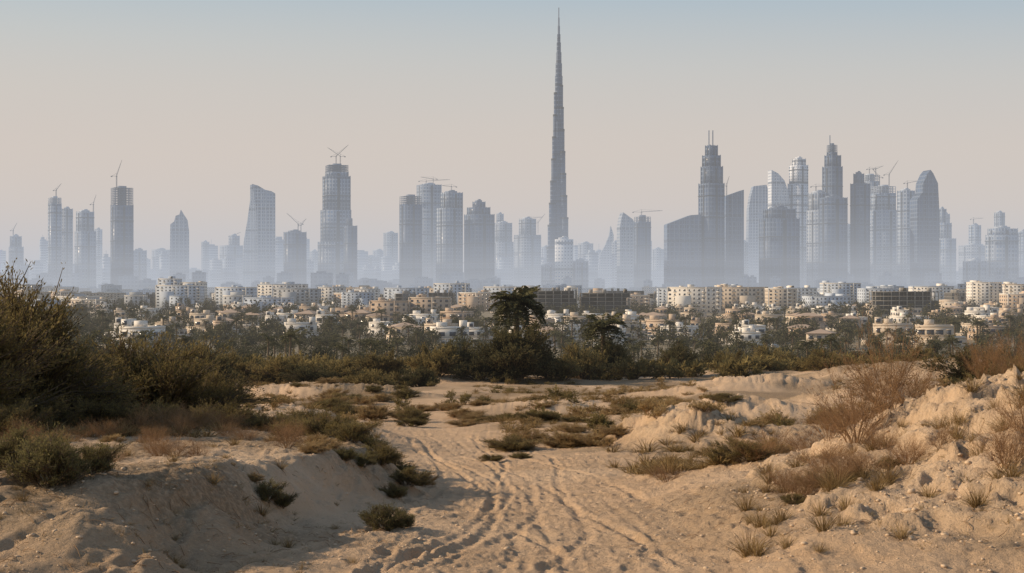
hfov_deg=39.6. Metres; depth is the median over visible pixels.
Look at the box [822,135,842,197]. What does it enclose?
skyscraper
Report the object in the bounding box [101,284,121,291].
apartment block
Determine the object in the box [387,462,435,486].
desert shrub
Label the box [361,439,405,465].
desert shrub
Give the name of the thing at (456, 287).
apartment block
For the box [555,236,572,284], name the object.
hotel tower
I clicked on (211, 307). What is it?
distant trees
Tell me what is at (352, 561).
grass tuft
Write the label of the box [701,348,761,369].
acacia bush
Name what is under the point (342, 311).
villa
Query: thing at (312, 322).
villa
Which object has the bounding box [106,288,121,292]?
apartment block
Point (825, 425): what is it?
dry brush
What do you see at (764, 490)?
grass tuft
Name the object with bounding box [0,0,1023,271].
sky
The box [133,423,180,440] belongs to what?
dry shrub
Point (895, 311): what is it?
villa
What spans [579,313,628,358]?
date palm
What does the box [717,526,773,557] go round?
grass tuft
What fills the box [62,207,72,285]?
skyscraper
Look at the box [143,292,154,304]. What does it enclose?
apartment block
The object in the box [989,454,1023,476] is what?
grass tuft
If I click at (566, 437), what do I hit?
dry shrub
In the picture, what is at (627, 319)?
villa
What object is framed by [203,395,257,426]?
desert shrub
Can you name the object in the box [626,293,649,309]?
apartment block
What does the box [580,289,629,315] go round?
unfinished apartment block
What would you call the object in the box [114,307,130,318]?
villa
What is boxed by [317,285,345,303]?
apartment block
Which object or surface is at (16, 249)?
skyscraper
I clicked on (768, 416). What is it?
desert shrub
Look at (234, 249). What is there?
skyscraper
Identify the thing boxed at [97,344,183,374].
acacia bush
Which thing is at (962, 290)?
apartment block
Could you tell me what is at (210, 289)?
apartment block
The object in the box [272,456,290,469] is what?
grass tuft
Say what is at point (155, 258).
skyscraper
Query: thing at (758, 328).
villa
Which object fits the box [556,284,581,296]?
apartment block
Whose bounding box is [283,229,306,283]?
skyscraper
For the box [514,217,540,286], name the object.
skyscraper
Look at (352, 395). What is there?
desert shrub
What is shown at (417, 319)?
villa
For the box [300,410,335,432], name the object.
dry brush
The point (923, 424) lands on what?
grass tuft
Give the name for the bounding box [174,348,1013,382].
valley bush
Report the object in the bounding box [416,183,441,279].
skyscraper
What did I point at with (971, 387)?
grass tuft
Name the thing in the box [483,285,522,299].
apartment block
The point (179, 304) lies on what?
villa
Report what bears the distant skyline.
on the ground at (514, 510)
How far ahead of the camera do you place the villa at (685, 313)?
1198.30 m
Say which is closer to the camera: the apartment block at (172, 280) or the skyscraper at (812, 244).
the apartment block at (172, 280)
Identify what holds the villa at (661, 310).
on the ground at (514, 510)
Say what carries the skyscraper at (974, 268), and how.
on the ground at (514, 510)
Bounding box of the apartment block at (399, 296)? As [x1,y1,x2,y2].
[394,291,415,300]
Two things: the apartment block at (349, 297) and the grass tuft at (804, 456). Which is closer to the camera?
the grass tuft at (804, 456)
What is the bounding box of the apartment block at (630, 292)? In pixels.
[607,288,643,294]
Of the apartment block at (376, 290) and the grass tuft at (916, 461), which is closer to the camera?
the grass tuft at (916, 461)
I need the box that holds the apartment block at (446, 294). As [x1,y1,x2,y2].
[428,290,455,305]
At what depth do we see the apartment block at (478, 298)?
1478.01 m
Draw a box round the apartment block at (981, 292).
[966,280,1001,306]
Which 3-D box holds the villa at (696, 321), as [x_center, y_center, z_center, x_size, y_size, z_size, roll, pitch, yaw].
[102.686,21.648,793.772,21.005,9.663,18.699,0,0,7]
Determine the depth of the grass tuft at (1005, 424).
20.33 m
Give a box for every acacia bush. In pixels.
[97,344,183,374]
[176,346,242,385]
[215,345,266,383]
[246,349,317,383]
[247,358,270,384]
[278,365,341,382]
[315,354,366,379]
[338,368,397,385]
[354,347,406,376]
[379,371,417,386]
[398,362,439,387]
[399,341,466,376]
[428,335,480,366]
[447,356,496,380]
[540,357,561,377]
[546,354,583,380]
[560,340,608,379]
[588,336,635,376]
[597,356,670,379]
[655,340,703,363]
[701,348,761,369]
[748,342,796,369]
[802,346,854,369]
[851,348,893,358]
[881,343,941,362]
[912,346,1023,381]
[936,361,1008,386]
[955,363,994,381]
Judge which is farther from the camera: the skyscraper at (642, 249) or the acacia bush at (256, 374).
the skyscraper at (642, 249)
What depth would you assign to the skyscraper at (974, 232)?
5189.89 m
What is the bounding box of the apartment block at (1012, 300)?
[999,291,1023,307]
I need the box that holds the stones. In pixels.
[2,373,1023,572]
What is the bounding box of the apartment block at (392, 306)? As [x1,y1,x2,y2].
[369,297,407,321]
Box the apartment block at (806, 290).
[786,285,816,301]
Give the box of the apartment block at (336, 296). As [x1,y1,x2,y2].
[333,290,358,306]
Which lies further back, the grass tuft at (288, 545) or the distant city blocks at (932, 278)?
the distant city blocks at (932, 278)
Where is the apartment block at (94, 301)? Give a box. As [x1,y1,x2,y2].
[66,297,115,311]
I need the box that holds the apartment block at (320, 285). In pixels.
[315,284,333,287]
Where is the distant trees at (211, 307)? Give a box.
[0,295,1023,319]
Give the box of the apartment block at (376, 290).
[352,287,379,300]
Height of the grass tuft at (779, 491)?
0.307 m
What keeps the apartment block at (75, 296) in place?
on the ground at (514, 510)
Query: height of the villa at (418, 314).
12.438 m
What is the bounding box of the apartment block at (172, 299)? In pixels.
[169,296,194,307]
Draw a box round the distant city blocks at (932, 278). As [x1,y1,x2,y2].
[0,270,1023,290]
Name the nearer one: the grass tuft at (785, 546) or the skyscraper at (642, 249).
the grass tuft at (785, 546)
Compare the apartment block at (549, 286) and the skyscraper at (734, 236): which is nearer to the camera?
the apartment block at (549, 286)
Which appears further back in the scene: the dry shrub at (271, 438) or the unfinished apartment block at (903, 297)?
the unfinished apartment block at (903, 297)
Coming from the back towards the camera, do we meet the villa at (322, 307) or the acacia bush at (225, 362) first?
the villa at (322, 307)
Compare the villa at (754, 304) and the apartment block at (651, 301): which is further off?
the apartment block at (651, 301)
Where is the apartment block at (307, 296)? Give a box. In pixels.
[272,287,320,305]
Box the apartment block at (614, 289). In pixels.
[603,287,623,290]
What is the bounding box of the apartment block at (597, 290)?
[593,288,602,292]
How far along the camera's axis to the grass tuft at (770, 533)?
18.10 m
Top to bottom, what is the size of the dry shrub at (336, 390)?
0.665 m
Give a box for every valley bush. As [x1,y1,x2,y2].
[79,345,953,383]
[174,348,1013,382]
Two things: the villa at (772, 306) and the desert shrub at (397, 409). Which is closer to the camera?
the desert shrub at (397, 409)
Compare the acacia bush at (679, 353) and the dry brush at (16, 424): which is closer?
the dry brush at (16, 424)
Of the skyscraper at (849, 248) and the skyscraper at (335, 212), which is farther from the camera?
the skyscraper at (849, 248)
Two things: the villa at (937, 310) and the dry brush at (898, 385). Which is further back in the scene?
the villa at (937, 310)
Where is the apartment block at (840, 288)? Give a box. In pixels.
[820,281,860,304]
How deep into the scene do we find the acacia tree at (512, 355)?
146.60 m
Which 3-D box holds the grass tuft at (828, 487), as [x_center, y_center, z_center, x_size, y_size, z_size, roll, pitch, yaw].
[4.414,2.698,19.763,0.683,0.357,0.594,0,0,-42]
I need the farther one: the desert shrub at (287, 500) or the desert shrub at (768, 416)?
the desert shrub at (768, 416)
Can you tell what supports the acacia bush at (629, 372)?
on the ground at (514, 510)
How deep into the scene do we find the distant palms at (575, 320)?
731.15 m
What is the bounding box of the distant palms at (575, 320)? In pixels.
[53,303,1023,347]
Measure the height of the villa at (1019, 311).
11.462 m
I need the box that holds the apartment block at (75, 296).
[54,294,97,303]
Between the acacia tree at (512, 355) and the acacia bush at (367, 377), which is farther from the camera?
the acacia tree at (512, 355)
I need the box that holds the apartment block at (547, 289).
[538,287,551,290]
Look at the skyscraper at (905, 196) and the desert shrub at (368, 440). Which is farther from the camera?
the skyscraper at (905, 196)
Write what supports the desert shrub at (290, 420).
on the ground at (514, 510)
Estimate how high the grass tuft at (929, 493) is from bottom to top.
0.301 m
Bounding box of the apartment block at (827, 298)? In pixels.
[802,293,850,307]
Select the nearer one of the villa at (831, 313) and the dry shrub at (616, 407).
the dry shrub at (616, 407)
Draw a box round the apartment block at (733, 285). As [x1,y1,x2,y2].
[714,284,741,286]
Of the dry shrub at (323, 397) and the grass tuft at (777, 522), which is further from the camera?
the dry shrub at (323, 397)
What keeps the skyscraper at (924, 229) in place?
on the ground at (514, 510)
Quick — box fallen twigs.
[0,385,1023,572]
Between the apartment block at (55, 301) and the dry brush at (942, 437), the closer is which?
the dry brush at (942, 437)
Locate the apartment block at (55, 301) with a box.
[26,299,60,305]
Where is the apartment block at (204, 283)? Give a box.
[179,281,206,303]
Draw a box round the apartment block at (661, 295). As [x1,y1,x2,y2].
[657,288,666,305]
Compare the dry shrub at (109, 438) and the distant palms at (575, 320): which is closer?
the dry shrub at (109, 438)
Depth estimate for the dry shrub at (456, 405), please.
76.83 m
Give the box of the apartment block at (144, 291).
[138,289,154,293]
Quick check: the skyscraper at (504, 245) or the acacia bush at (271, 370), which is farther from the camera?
the skyscraper at (504, 245)
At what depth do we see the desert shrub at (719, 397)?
64.34 m
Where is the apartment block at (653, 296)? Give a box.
[647,291,656,299]
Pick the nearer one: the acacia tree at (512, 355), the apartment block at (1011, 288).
the acacia tree at (512, 355)
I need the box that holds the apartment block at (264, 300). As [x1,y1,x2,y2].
[243,295,293,310]
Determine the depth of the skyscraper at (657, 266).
5884.23 m
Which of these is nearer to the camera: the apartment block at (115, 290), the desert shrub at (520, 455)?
the desert shrub at (520, 455)
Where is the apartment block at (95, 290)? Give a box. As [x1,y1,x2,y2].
[90,288,100,292]
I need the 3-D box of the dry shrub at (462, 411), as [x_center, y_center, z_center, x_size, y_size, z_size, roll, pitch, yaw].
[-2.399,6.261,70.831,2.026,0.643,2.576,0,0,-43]
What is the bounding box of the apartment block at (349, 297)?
[341,290,373,307]
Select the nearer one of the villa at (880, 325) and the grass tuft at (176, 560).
the grass tuft at (176, 560)
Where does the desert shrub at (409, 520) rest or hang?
on the ground at (514, 510)
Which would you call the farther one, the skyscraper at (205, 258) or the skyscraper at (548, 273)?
the skyscraper at (205, 258)
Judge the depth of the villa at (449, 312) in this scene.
959.35 m
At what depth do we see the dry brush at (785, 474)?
23.00 m
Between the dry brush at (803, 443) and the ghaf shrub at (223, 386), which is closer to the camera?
the dry brush at (803, 443)
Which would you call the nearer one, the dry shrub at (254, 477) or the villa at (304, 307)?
the dry shrub at (254, 477)
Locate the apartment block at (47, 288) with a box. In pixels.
[42,286,78,292]
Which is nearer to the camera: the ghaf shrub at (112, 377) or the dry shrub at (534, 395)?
the ghaf shrub at (112, 377)
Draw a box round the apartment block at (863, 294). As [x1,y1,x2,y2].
[857,286,898,303]
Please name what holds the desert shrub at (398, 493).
on the ground at (514, 510)
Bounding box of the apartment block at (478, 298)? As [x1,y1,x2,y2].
[458,290,496,311]
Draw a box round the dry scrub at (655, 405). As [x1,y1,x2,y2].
[234,357,952,446]
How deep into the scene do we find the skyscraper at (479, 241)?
3877.68 m
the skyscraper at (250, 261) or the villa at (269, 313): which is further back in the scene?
the skyscraper at (250, 261)
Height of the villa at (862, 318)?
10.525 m
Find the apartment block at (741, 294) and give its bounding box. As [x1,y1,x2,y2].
[717,284,767,307]
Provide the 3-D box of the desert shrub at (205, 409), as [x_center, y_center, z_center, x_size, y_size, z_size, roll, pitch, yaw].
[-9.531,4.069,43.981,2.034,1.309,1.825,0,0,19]
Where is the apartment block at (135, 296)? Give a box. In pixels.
[124,292,149,307]
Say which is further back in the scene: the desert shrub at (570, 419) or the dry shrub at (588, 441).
the desert shrub at (570, 419)
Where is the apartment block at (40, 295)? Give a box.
[14,290,50,300]
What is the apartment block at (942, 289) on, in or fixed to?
on the ground at (514, 510)
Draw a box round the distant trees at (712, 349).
[58,330,1023,361]
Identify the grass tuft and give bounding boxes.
[5,486,33,501]
[120,445,138,456]
[159,450,185,461]
[170,554,184,563]
[177,560,190,568]
[204,472,225,484]
[224,434,242,445]
[255,499,273,516]
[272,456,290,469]
[276,535,299,547]
[343,556,360,563]
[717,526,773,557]
[726,491,760,511]
[734,532,780,556]
[736,509,774,527]
[741,511,762,523]
[746,457,786,473]
[753,479,778,492]
[754,465,782,484]
[754,515,777,528]
[758,519,784,537]
[762,514,784,524]
[765,502,799,522]
[768,482,790,493]
[770,533,796,549]
[780,452,807,467]
[790,448,815,461]
[800,509,849,532]
[802,498,836,516]
[805,470,846,491]
[808,539,830,552]
[812,468,843,485]
[813,465,862,488]
[829,510,855,525]
[830,490,864,510]
[846,461,875,477]
[850,465,874,479]
[853,469,898,490]
[857,437,884,451]
[861,458,907,484]
[876,431,896,447]
[878,516,920,539]
[893,418,908,427]
[901,450,933,463]
[910,481,942,497]
[920,418,930,426]
[924,413,948,428]
[934,414,960,430]
[943,407,972,425]
[944,420,971,438]
[950,371,990,392]
[953,432,968,440]
[955,443,983,456]
[955,487,991,507]
[957,485,1000,506]
[960,431,985,442]
[980,396,999,409]
[981,467,1013,479]
[984,412,1013,431]
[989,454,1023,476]
[1001,377,1023,400]
[1008,393,1023,408]
[1009,361,1023,372]
[1009,371,1023,379]
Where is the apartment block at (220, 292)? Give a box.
[215,285,256,309]
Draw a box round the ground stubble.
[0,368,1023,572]
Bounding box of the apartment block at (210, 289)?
[207,287,214,293]
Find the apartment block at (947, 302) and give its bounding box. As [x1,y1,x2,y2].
[939,299,963,310]
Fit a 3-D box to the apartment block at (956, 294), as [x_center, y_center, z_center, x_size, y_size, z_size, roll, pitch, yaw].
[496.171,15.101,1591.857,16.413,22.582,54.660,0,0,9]
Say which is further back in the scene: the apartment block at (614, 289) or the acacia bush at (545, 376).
the apartment block at (614, 289)
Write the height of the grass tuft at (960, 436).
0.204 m
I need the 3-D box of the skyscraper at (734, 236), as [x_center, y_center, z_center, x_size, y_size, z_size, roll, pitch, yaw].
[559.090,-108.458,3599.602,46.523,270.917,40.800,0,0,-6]
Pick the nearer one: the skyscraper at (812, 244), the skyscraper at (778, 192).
the skyscraper at (812, 244)
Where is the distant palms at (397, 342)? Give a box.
[61,328,1020,359]
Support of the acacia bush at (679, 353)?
on the ground at (514, 510)
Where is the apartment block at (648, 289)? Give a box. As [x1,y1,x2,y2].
[642,286,666,292]
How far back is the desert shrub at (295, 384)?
96.92 m
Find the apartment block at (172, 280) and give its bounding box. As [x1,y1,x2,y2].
[158,276,181,284]
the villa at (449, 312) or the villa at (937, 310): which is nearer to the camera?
the villa at (449, 312)
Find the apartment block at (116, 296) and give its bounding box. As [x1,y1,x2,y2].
[76,291,125,303]
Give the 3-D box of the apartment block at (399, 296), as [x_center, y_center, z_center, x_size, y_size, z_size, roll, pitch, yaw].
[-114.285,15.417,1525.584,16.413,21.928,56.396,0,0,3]
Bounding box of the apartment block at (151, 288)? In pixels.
[145,286,154,289]
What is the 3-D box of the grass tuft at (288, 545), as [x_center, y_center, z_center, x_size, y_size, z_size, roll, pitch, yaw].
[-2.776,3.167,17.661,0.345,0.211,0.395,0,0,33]
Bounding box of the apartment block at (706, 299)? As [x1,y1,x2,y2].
[667,284,721,312]
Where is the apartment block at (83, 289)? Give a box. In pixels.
[79,288,89,292]
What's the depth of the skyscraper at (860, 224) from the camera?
3885.42 m
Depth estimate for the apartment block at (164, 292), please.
1578.86 m
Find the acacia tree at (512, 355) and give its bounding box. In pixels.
[473,318,561,381]
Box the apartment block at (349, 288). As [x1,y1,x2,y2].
[333,285,372,291]
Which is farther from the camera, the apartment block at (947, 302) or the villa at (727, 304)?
the apartment block at (947, 302)
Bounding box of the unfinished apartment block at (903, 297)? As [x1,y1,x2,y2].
[869,288,938,313]
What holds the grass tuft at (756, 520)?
on the ground at (514, 510)
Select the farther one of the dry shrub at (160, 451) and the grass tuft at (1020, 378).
the grass tuft at (1020, 378)
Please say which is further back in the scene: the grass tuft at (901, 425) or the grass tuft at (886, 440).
the grass tuft at (901, 425)
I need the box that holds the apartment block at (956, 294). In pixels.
[944,290,965,301]
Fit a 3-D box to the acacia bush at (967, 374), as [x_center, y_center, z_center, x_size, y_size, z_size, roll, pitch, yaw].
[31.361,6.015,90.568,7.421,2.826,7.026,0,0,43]
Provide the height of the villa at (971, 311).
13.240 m
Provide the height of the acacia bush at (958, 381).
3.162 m
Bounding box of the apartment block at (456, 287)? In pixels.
[433,281,469,304]
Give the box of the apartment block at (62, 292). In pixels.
[48,289,75,299]
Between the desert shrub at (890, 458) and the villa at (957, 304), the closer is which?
the desert shrub at (890, 458)
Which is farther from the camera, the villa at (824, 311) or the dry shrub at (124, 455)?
the villa at (824, 311)
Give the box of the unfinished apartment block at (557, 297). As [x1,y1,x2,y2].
[525,288,576,310]
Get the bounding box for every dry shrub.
[0,422,50,438]
[37,430,73,441]
[98,433,126,442]
[112,443,128,461]
[131,433,189,456]
[133,422,163,442]
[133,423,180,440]
[154,429,198,455]
[176,435,212,456]
[210,417,243,435]
[247,471,265,482]
[257,413,311,448]
[262,436,280,441]
[263,414,282,433]
[294,440,329,453]
[304,391,354,404]
[314,438,345,448]
[315,377,344,383]
[320,387,349,395]
[349,396,379,403]
[353,400,395,420]
[366,393,395,401]
[388,408,421,419]
[402,402,434,411]
[425,403,454,410]
[438,402,465,410]
[443,418,486,426]
[445,407,487,416]
[453,411,489,420]
[468,398,488,405]
[485,434,540,450]
[509,429,546,441]
[516,416,540,422]
[525,393,553,399]
[529,402,552,407]
[537,430,588,446]
[539,437,583,447]
[554,422,591,432]
[574,430,615,445]
[596,423,633,435]
[601,405,628,413]
[664,394,691,404]
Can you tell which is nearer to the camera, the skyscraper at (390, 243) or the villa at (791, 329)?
the villa at (791, 329)
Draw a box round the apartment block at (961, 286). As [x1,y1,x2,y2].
[958,282,965,288]
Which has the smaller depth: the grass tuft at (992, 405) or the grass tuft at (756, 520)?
the grass tuft at (756, 520)
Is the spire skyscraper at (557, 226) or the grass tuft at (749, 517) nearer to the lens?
the grass tuft at (749, 517)
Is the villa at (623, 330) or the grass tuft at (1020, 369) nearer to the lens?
the grass tuft at (1020, 369)
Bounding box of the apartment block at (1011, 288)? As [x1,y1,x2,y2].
[1001,282,1023,293]
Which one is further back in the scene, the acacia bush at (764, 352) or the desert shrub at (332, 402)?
the acacia bush at (764, 352)
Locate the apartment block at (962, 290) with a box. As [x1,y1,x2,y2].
[954,289,965,301]
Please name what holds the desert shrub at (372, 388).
on the ground at (514, 510)
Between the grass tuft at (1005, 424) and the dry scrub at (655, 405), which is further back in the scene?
the dry scrub at (655, 405)
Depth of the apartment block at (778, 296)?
1340.00 m
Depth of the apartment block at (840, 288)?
1608.26 m
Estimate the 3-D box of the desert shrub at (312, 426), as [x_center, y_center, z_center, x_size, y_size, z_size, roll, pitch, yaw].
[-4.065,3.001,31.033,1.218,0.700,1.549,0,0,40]
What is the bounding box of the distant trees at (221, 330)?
[43,309,1023,348]
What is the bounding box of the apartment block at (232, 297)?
[223,292,251,304]
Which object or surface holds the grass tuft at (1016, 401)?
on the ground at (514, 510)
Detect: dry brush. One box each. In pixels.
[0,414,46,440]
[52,421,92,441]
[80,415,136,438]
[113,400,172,430]
[131,400,201,428]
[160,410,202,436]
[163,401,239,429]
[222,423,264,440]
[265,420,307,440]
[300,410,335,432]
[641,461,699,481]
[717,432,799,461]
[741,416,817,449]
[758,459,817,490]
[760,468,822,497]
[767,439,856,472]
[775,425,823,451]
[791,397,860,440]
[792,342,911,443]
[792,452,861,487]
[794,443,875,473]
[828,443,912,473]
[831,388,904,421]
[832,301,946,414]
[845,421,902,449]
[872,360,952,408]
[880,431,940,464]
[920,412,964,449]
[951,332,1022,378]
[956,413,1023,469]
[976,369,1023,435]
[981,314,1023,374]
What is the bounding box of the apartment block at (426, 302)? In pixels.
[408,294,450,313]
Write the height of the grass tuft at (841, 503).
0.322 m
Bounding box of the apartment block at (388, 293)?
[383,286,428,300]
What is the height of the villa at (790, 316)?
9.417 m
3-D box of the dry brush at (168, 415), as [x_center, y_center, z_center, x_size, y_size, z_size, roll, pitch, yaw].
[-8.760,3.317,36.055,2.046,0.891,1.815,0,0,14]
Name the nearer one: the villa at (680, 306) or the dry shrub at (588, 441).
the dry shrub at (588, 441)
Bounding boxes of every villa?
[90,301,114,313]
[95,317,135,341]
[98,319,173,349]
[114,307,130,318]
[135,306,164,318]
[154,317,192,337]
[164,303,187,315]
[176,306,196,319]
[182,309,214,326]
[186,315,215,333]
[203,316,242,336]
[217,303,233,312]
[219,309,240,319]
[231,301,245,307]
[235,312,264,327]
[256,311,284,328]
[269,308,283,314]
[276,309,297,321]
[283,317,318,337]
[293,310,316,321]
[299,303,318,311]
[312,303,329,311]
[314,310,339,328]
[321,308,338,321]
[335,305,352,316]
[339,310,370,324]
[359,306,368,310]
[363,319,399,334]
[365,313,389,329]
[386,322,426,343]
[402,314,425,324]
[409,309,440,322]
[424,318,457,331]
[430,320,473,347]
[440,308,484,323]
[451,305,463,310]
[467,322,493,343]
[509,325,553,347]
[526,315,554,326]
[539,326,565,345]
[545,309,569,321]
[554,319,583,341]
[563,312,591,325]
[580,330,626,348]
[583,311,604,314]
[595,312,614,319]
[610,315,654,339]
[617,325,637,344]
[622,310,645,330]
[639,312,666,323]
[643,314,678,335]
[649,322,705,341]
[655,306,678,316]
[675,304,686,313]
[677,305,710,317]
[690,317,705,332]
[712,320,734,337]
[716,306,750,318]
[719,319,784,343]
[721,301,744,312]
[729,326,778,348]
[738,312,754,322]
[745,301,761,313]
[755,310,783,329]
[762,304,785,314]
[783,305,803,316]
[784,312,801,324]
[787,324,814,338]
[791,329,835,348]
[795,303,810,308]
[795,313,829,329]
[811,306,838,314]
[821,311,844,323]
[826,315,860,330]
[841,304,857,314]
[846,313,867,326]
[861,317,913,345]
[864,306,886,318]
[882,306,912,319]
[889,312,928,323]
[894,319,979,348]
[902,307,922,315]
[928,309,948,320]
[941,306,963,316]
[952,302,967,309]
[955,305,998,316]
[955,318,993,335]
[962,306,990,322]
[967,323,1015,341]
[974,313,999,319]
[980,302,1001,307]
[984,301,993,304]
[986,313,1008,325]
[999,304,1023,310]
[999,312,1012,326]
[1002,309,1023,322]
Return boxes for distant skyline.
[0,237,982,287]
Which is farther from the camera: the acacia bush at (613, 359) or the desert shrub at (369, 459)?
the acacia bush at (613, 359)
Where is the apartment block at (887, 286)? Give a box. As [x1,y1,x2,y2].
[877,285,903,287]
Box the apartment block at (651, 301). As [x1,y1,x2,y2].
[650,298,656,308]
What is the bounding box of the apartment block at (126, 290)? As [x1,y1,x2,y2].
[122,289,132,291]
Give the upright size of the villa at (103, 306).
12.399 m
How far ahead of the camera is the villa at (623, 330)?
641.46 m
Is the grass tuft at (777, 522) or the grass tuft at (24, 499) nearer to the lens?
the grass tuft at (24, 499)
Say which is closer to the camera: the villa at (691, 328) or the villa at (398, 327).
the villa at (398, 327)
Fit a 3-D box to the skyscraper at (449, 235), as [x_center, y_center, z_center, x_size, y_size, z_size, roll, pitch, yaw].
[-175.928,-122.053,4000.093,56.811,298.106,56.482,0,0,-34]
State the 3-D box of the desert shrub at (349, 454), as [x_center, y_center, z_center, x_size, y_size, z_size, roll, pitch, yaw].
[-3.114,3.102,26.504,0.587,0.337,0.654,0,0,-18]
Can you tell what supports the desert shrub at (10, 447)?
on the ground at (514, 510)
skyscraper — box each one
[7,234,28,283]
[48,196,61,278]
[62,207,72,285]
[74,209,96,286]
[94,227,101,287]
[110,186,133,284]
[134,248,146,279]
[152,248,169,277]
[170,211,188,279]
[201,240,209,286]
[219,234,242,285]
[242,185,257,286]
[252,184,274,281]
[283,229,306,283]
[309,249,317,272]
[317,163,350,283]
[344,216,357,281]
[368,255,378,267]
[373,249,382,267]
[383,231,397,265]
[399,194,421,287]
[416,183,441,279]
[436,190,462,282]
[464,199,494,279]
[495,221,513,285]
[496,212,503,222]
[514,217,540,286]
[541,245,547,257]
[541,262,554,287]
[546,8,568,264]
[573,258,588,287]
[578,241,592,260]
[598,226,613,287]
[611,240,616,287]
[617,212,633,288]
[634,215,650,288]
[652,247,663,286]
[664,214,700,286]
[698,130,724,286]
[725,190,743,284]
[744,240,748,274]
[746,185,767,282]
[759,206,799,287]
[768,170,789,208]
[788,156,807,287]
[806,190,826,287]
[819,195,847,282]
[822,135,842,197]
[848,224,849,273]
[850,171,870,283]
[864,174,879,210]
[870,185,896,284]
[896,188,914,283]
[910,170,938,285]
[939,207,955,281]
[958,243,984,283]
[963,258,987,283]
[969,223,980,243]
[985,226,1018,279]
[994,211,1004,226]
[1018,229,1023,276]
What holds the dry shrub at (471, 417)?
on the ground at (514, 510)
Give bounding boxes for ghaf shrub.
[0,258,148,422]
[0,265,86,414]
[46,331,159,424]
[74,324,283,422]
[188,362,259,409]
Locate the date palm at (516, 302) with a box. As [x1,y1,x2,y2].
[487,285,547,338]
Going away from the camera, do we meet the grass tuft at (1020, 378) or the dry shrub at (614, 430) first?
the grass tuft at (1020, 378)
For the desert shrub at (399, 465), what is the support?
on the ground at (514, 510)
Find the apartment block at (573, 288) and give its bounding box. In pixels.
[564,286,579,299]
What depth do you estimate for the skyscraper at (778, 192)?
4282.61 m
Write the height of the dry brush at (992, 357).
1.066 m
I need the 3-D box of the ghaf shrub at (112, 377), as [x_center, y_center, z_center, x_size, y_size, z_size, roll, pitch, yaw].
[-13.320,2.811,41.287,5.211,3.108,6.555,0,0,-35]
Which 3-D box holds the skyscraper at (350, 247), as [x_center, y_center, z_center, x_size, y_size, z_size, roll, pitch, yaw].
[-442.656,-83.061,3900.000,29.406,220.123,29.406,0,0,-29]
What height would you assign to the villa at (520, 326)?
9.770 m
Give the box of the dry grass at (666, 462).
[29,355,1009,479]
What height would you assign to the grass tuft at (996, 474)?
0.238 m
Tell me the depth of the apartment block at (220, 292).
1567.46 m
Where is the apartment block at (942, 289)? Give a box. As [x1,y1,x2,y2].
[908,284,953,300]
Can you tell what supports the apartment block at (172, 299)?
on the ground at (514, 510)
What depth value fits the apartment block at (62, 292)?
1838.00 m
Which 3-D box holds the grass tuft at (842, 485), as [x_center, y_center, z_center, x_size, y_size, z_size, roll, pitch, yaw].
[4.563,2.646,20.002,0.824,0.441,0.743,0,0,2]
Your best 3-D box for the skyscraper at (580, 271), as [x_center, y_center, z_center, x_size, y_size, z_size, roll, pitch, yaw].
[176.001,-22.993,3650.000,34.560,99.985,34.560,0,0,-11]
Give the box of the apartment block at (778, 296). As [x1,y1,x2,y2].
[765,286,796,308]
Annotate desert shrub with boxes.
[0,398,59,438]
[0,420,64,470]
[0,421,101,487]
[19,396,90,431]
[55,395,127,426]
[74,440,132,474]
[95,395,158,427]
[180,397,222,428]
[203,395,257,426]
[229,407,288,431]
[254,476,290,502]
[267,408,296,425]
[269,412,309,436]
[272,491,299,508]
[288,382,302,386]
[289,405,330,420]
[293,409,358,437]
[302,432,331,443]
[315,394,355,410]
[319,416,358,428]
[319,419,387,442]
[330,392,346,397]
[331,401,357,414]
[333,444,360,460]
[343,393,367,398]
[353,452,381,467]
[357,499,410,531]
[360,429,389,448]
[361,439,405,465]
[364,384,383,392]
[374,481,408,497]
[386,386,419,398]
[386,506,417,527]
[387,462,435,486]
[391,403,422,413]
[391,417,430,426]
[392,384,408,388]
[395,406,432,420]
[395,460,418,471]
[410,471,438,486]
[475,454,505,460]
[478,433,541,451]
[506,451,533,458]
[510,409,563,420]
[562,415,582,421]
[617,399,647,412]
[704,390,744,402]
[705,449,739,463]
[709,436,777,463]
[745,435,794,454]
[749,405,798,424]
[777,493,805,504]
[791,469,825,487]
[797,404,861,424]
[842,473,856,481]
[873,453,904,469]
[985,350,1023,374]
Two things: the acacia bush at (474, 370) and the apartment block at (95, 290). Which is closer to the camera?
the acacia bush at (474, 370)
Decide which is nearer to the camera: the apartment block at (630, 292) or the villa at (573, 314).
the villa at (573, 314)
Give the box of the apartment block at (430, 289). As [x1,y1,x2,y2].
[424,286,432,292]
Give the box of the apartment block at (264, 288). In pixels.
[257,282,307,296]
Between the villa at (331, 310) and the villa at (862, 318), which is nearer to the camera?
the villa at (862, 318)
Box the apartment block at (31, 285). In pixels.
[1,283,41,295]
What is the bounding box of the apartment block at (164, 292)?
[155,283,203,309]
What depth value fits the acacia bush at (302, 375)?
143.87 m
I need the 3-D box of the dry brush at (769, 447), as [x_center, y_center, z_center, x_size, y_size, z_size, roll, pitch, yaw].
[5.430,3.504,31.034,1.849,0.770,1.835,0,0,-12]
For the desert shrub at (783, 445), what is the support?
on the ground at (514, 510)
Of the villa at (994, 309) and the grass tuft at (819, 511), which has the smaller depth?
the grass tuft at (819, 511)
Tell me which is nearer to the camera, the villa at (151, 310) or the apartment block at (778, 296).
the villa at (151, 310)
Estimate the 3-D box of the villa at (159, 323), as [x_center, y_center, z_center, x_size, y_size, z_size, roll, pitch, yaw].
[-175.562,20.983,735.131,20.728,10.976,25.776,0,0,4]
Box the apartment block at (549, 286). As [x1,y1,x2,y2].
[543,284,555,287]
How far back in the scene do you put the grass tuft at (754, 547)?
16.91 m
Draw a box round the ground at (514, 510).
[0,306,1023,572]
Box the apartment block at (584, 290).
[582,288,592,292]
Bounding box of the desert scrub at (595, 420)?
[276,374,793,432]
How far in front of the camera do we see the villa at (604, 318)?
869.20 m

